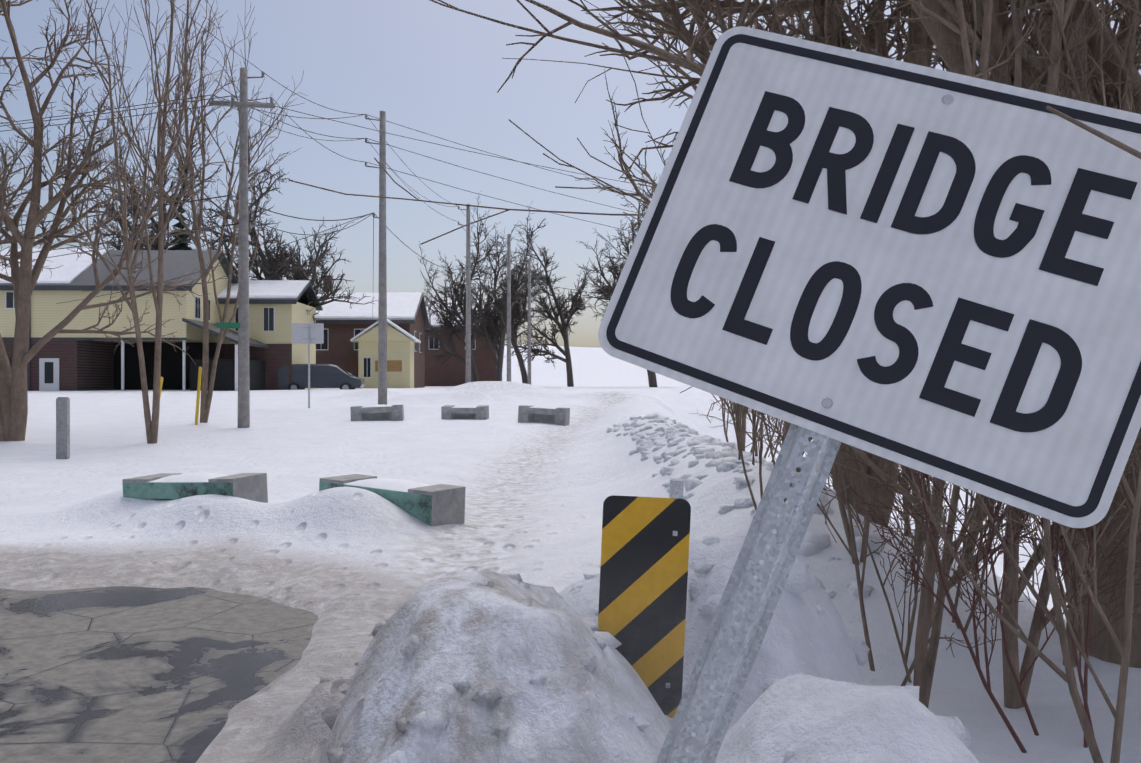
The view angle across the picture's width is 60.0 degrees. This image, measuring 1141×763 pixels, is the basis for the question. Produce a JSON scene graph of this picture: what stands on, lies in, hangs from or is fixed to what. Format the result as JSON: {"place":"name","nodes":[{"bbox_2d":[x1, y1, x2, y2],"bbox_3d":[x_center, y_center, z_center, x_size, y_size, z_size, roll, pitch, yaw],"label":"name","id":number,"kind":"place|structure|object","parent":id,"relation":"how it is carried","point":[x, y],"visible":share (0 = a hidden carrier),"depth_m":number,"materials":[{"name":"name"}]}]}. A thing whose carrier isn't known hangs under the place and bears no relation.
{"place":"outdoors","nodes":[
{"label":"outdoors","id":0,"kind":"place"},
{"bbox_2d":[0,586,317,762],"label":"road asphalt","id":1,"kind":"structure","parent":0,"point":[123,674],"depth_m":5.70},
{"bbox_2d":[0,343,1140,762],"bbox_3d":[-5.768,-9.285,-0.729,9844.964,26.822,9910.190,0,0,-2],"label":"ground","id":2,"kind":"structure","parent":0,"point":[350,567],"depth_m":7.68,"materials":[{"name":"white snow"}]},
{"bbox_2d":[56,397,69,458],"bbox_3d":[-9.590,0.927,18.663,0.190,1.265,0.190,0,0,-12],"label":"bollard","id":3,"kind":"object","parent":2,"relation":"on","point":[62,427],"visible":0.82,"depth_m":18.58,"materials":[{"name":"grey concrete"}]},
{"bbox_2d":[0,0,247,443],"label":"slender tree","id":4,"kind":"object","parent":2,"relation":"on","point":[151,426],"visible":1,"depth_m":21.56,"materials":[{"name":"brown plant"}]},
{"bbox_2d":[0,0,257,440],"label":"tree","id":5,"kind":"object","parent":2,"relation":"on","point":[23,278],"visible":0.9,"depth_m":22.70,"materials":[{"name":"brown plant"}]},
{"bbox_2d":[88,97,225,249],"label":"tree","id":6,"kind":"object","parent":2,"relation":"on","point":[154,227],"visible":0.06,"depth_m":72.76,"materials":[{"name":"brown"}]},
{"bbox_2d":[0,248,322,390],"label":"cream brick house","id":7,"kind":"structure","parent":2,"relation":"on","point":[90,361],"depth_m":52.90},
{"bbox_2d":[160,377,163,396],"bbox_3d":[-9.754,0.675,23.261,0.339,1.583,0.090,0,0,-2],"label":"marker post","id":8,"kind":"object","parent":2,"relation":"on","point":[161,381],"visible":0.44,"depth_m":23.23,"materials":[{"name":"yellow plastic"}]},
{"bbox_2d":[166,200,193,249],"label":"conifer","id":9,"kind":"object","parent":2,"relation":"on","point":[180,245],"visible":0.1,"depth_m":67.96,"materials":[{"name":"green"}]},
{"bbox_2d":[56,0,306,422],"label":"slender tree","id":10,"kind":"object","parent":2,"relation":"on","point":[206,400],"visible":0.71,"depth_m":28.05,"materials":[{"name":"brown plant"}]},
{"bbox_2d":[122,472,267,502],"bbox_3d":[-3.953,1.300,10.426,1.400,0.667,0.550,-2,1,19],"label":"concrete block","id":11,"kind":"object","parent":2,"relation":"on","point":[251,486],"depth_m":10.22,"materials":[{"name":"paint"}]},
{"bbox_2d":[195,367,201,424],"bbox_3d":[-10.345,0.446,27.445,0.210,1.726,0.090,0,0,-2],"label":"marker post","id":12,"kind":"object","parent":2,"relation":"on","point":[198,395],"visible":0.85,"depth_m":27.41,"materials":[{"name":"yellow plastic"}]},
{"bbox_2d":[209,67,274,427],"bbox_3d":[-8.848,-3.455,26.682,1.700,10.000,0.327,0,0,-10],"label":"utility pole","id":13,"kind":"object","parent":2,"relation":"on","point":[243,104],"visible":0.98,"depth_m":26.59,"materials":[{"name":"grey wood"}]},
{"bbox_2d":[216,322,239,327],"bbox_3d":[-9.176,-1.505,26.480,0.600,0.150,0.020,0,0,-12],"label":"street sign","id":14,"kind":"object","parent":13,"relation":"attached to","point":[226,325],"visible":0.93,"depth_m":26.47,"materials":[{"name":"green"}]},
{"bbox_2d":[0,0,647,303],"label":"power lines","id":15,"kind":"object","parent":13,"relation":"attached to","point":[332,151],"visible":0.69,"depth_m":30.74,"materials":[{"name":"grey metal"}]},
{"bbox_2d":[181,97,377,322],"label":"tree","id":16,"kind":"object","parent":2,"relation":"on","point":[270,265],"visible":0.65,"depth_m":61.17,"materials":[{"name":"brown plant"}]},
{"bbox_2d":[292,323,323,407],"bbox_3d":[-9.222,-0.545,34.656,1.100,3.005,0.059,0,0,-2],"label":"sign","id":17,"kind":"object","parent":2,"relation":"on","point":[308,333],"visible":0.94,"depth_m":34.68,"materials":[{"name":"metal"}]},
{"bbox_2d":[278,364,364,389],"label":"minivan","id":18,"kind":"object","parent":2,"relation":"on","point":[328,376],"visible":0.73,"depth_m":56.62,"materials":[{"name":"grey paint"}]},
{"bbox_2d":[316,275,429,387],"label":"house","id":19,"kind":"structure","parent":2,"relation":"on","point":[350,344],"depth_m":69.48,"materials":[{"name":"beige"}]},
{"bbox_2d":[365,111,386,404],"bbox_3d":[-6.544,-3.990,33.262,0.735,10.200,0.320,0,0,-2],"label":"utility pole","id":20,"kind":"object","parent":2,"relation":"on","point":[382,348],"visible":0.96,"depth_m":33.17,"materials":[{"name":"grey wood"}]},
{"bbox_2d":[350,404,403,420],"bbox_3d":[-5.720,1.019,29.284,1.500,0.665,0.550,-2,0,-6],"label":"concrete block","id":21,"kind":"object","parent":2,"relation":"on","point":[382,412],"depth_m":29.07,"materials":[{"name":"paint"}]},
{"bbox_2d":[319,474,465,525],"bbox_3d":[-1.835,1.330,10.086,1.450,0.669,0.550,3,1,29],"label":"concrete block","id":22,"kind":"object","parent":2,"relation":"on","point":[437,505],"depth_m":9.77,"materials":[{"name":"paint"}]},
{"bbox_2d":[418,193,506,381],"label":"tree","id":23,"kind":"object","parent":2,"relation":"on","point":[448,326],"visible":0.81,"depth_m":83.78,"materials":[{"name":"brown"}]},
{"bbox_2d":[425,300,499,385],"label":"house","id":24,"kind":"structure","parent":2,"relation":"on","point":[451,371],"depth_m":95.66,"materials":[{"name":"brick"}]},
{"bbox_2d":[458,204,470,382],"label":"utility pole","id":25,"kind":"object","parent":2,"relation":"on","point":[468,322],"visible":0.88,"depth_m":50.71,"materials":[{"name":"grey wood"}]},
{"bbox_2d":[441,405,488,419],"bbox_3d":[-3.176,1.041,29.845,1.350,0.667,0.550,0,3,4],"label":"concrete block","id":26,"kind":"object","parent":2,"relation":"on","point":[480,412],"depth_m":29.60,"materials":[{"name":"paint"}]},
{"bbox_2d":[448,223,543,383],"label":"tree","id":27,"kind":"object","parent":2,"relation":"on","point":[514,335],"visible":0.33,"depth_m":90.92,"materials":[{"name":"brown"}]},
{"bbox_2d":[449,219,552,380],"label":"tree","id":28,"kind":"object","parent":2,"relation":"on","point":[492,319],"visible":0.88,"depth_m":77.70,"materials":[{"name":"brown plant"}]},
{"bbox_2d":[500,234,510,381],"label":"utility pole","id":29,"kind":"object","parent":2,"relation":"on","point":[508,238],"visible":0.9,"depth_m":59.76,"materials":[{"name":"grey wood"}]},
{"bbox_2d":[522,259,530,384],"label":"utility pole","id":30,"kind":"object","parent":2,"relation":"on","point":[529,324],"visible":0.81,"depth_m":71.78,"materials":[{"name":"grey wood"}]},
{"bbox_2d":[518,405,569,425],"bbox_3d":[-0.767,1.032,28.530,1.400,0.668,0.550,3,1,12],"label":"concrete block","id":31,"kind":"object","parent":2,"relation":"on","point":[544,414],"depth_m":28.35,"materials":[{"name":"paint"}]},
{"bbox_2d":[498,201,591,386],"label":"tree","id":32,"kind":"object","parent":2,"relation":"on","point":[564,324],"visible":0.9,"depth_m":86.81,"materials":[{"name":"brown plant"}]},
{"bbox_2d":[575,165,656,386],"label":"tree","id":33,"kind":"object","parent":2,"relation":"on","point":[605,290],"visible":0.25,"depth_m":80.64,"materials":[{"name":"brown plant"}]},
{"bbox_2d":[598,478,690,717],"bbox_3d":[0.231,1.192,3.445,0.300,1.720,0.058,2,3,2],"label":"hazard marker","id":34,"kind":"object","parent":2,"relation":"on","point":[643,579],"visible":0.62,"depth_m":3.40,"materials":[{"name":"metal"}]},
{"bbox_2d":[319,413,974,762],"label":"snow clods","id":35,"kind":"object","parent":2,"relation":"on","point":[801,579],"visible":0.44,"depth_m":3.85,"materials":[{"name":"white snow"}]},
{"bbox_2d":[288,0,1140,244],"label":"overhanging branches","id":36,"kind":"object","parent":2,"relation":"on","point":[1121,145],"visible":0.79,"depth_m":4.25,"materials":[{"name":"brown plant"}]},
{"bbox_2d":[571,0,862,436],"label":"tree","id":37,"kind":"object","parent":2,"relation":"on","point":[638,193],"visible":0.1,"depth_m":19.58,"materials":[{"name":"brown plant"}]},
{"bbox_2d":[634,168,812,510],"bbox_3d":[1.469,-0.283,7.165,1.856,2.719,1.160,0,0,30],"label":"thin shrub","id":38,"kind":"object","parent":2,"relation":"on","point":[761,424],"visible":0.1,"depth_m":7.24,"materials":[{"name":"brown plant"}]},
{"bbox_2d":[710,394,750,441],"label":"shrub","id":39,"kind":"object","parent":2,"relation":"on","point":[723,417],"visible":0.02,"depth_m":24.10,"materials":[{"name":"brown plant"}]},
{"bbox_2d":[691,397,775,458],"bbox_3d":[3.537,-0.554,18.799,2.127,4.475,2.100,0,0,-34],"label":"shrub","id":40,"kind":"object","parent":2,"relation":"on","point":[756,449],"visible":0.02,"depth_m":18.93,"materials":[{"name":"brown plant"}]},
{"bbox_2d":[734,403,748,450],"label":"shrub","id":41,"kind":"object","parent":2,"relation":"on","point":[743,428],"visible":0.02,"depth_m":11.31,"materials":[{"name":"brown plant"}]},
{"bbox_2d":[721,397,782,464],"bbox_3d":[1.944,-0.705,9.245,1.986,3.279,2.149,0,0,-41],"label":"thin shrub","id":42,"kind":"object","parent":2,"relation":"on","point":[753,444],"depth_m":9.51,"materials":[{"name":"brown plant"}]},
{"bbox_2d":[736,405,800,471],"bbox_3d":[3.212,-0.406,14.049,2.004,3.882,1.372,0,0,-38],"label":"shrub","id":43,"kind":"object","parent":2,"relation":"on","point":[751,412],"visible":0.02,"depth_m":13.83,"materials":[{"name":"brown plant"}]},
{"bbox_2d":[497,0,1140,667],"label":"tree","id":44,"kind":"object","parent":2,"relation":"on","point":[1101,646],"visible":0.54,"depth_m":5.24,"materials":[{"name":"brown plant"}]},
{"bbox_2d":[581,0,1129,527],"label":"tree","id":45,"kind":"object","parent":2,"relation":"on","point":[825,18],"visible":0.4,"depth_m":8.14,"materials":[{"name":"brown plant"}]},
{"bbox_2d":[808,437,906,564],"bbox_3d":[1.922,-0.369,5.962,1.747,3.189,1.164,0,0,-2],"label":"shrub","id":46,"kind":"object","parent":2,"relation":"on","point":[844,517],"depth_m":6.07,"materials":[{"name":"brown plant"}]},
{"bbox_2d":[792,25,926,540],"bbox_3d":[2.658,-0.804,8.316,2.494,4.635,2.089,0,0,-2],"label":"shrub","id":47,"kind":"object","parent":2,"relation":"on","point":[908,532],"depth_m":8.54,"materials":[{"name":"brown plant"}]},
{"bbox_2d":[585,0,1140,707],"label":"young tree","id":48,"kind":"object","parent":2,"relation":"on","point":[925,650],"visible":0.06,"depth_m":4.35,"materials":[{"name":"brown plant"}]},
{"bbox_2d":[598,26,1140,762],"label":"road sign","id":49,"kind":"object","parent":2,"relation":"on","point":[920,268],"visible":1,"depth_m":1.51,"materials":[{"name":"white"}]},
{"bbox_2d":[755,411,1029,685],"bbox_3d":[1.681,0.268,5.098,1.328,2.637,1.883,0,0,-41],"label":"thin shrub","id":50,"kind":"object","parent":2,"relation":"on","point":[847,506],"visible":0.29,"depth_m":5.05,"materials":[{"name":"brown plant"}]},
{"bbox_2d":[781,0,1123,567],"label":"shrub","id":51,"kind":"object","parent":2,"relation":"on","point":[977,512],"visible":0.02,"depth_m":6.74,"materials":[{"name":"brown plant"}]},
{"bbox_2d":[836,7,1137,631],"bbox_3d":[2.091,-0.130,5.360,1.548,3.178,2.380,0,0,-2],"label":"thin shrub","id":52,"kind":"object","parent":2,"relation":"on","point":[957,591],"visible":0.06,"depth_m":5.33,"materials":[{"name":"brown plant"}]},
{"bbox_2d":[842,449,1140,752],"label":"red dogwood shrub","id":53,"kind":"object","parent":2,"relation":"on","point":[987,684],"visible":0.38,"depth_m":3.99,"materials":[{"name":"red plant"}]},
{"bbox_2d":[844,1,1140,77],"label":"tree","id":54,"kind":"object","parent":2,"relation":"on","point":[1137,65],"depth_m":13.33,"materials":[{"name":"brown plant"}]},
{"bbox_2d":[880,0,1140,488],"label":"tree","id":55,"kind":"object","parent":2,"relation":"on","point":[1094,90],"depth_m":5.91,"materials":[{"name":"brown plant"}]},
{"bbox_2d":[886,64,1140,762],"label":"shrub","id":56,"kind":"object","parent":2,"relation":"on","point":[1058,624],"visible":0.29,"depth_m":3.58,"materials":[{"name":"brown plant"}]},
{"bbox_2d":[956,0,1140,666],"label":"young tree","id":57,"kind":"object","parent":2,"relation":"on","point":[1080,552],"visible":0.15,"depth_m":4.83,"materials":[{"name":"brown plant"}]},
{"bbox_2d":[957,0,1140,708],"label":"young tree","id":58,"kind":"object","parent":2,"relation":"on","point":[1012,699],"visible":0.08,"depth_m":4.48,"materials":[{"name":"brown plant"}]},
{"bbox_2d":[1040,49,1140,562],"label":"thin shrub","id":59,"kind":"object","parent":2,"relation":"on","point":[1139,435],"depth_m":4.99,"materials":[{"name":"brown plant"}]},
{"bbox_2d":[1118,26,1140,557],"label":"thin shrub","id":60,"kind":"object","parent":2,"relation":"on","point":[1132,464],"visible":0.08,"depth_m":3.97,"materials":[{"name":"brown plant"}]},
{"bbox_2d":[0,0,1140,347],"label":"sky","id":61,"kind":"structure","parent":0,"point":[434,69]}
]}

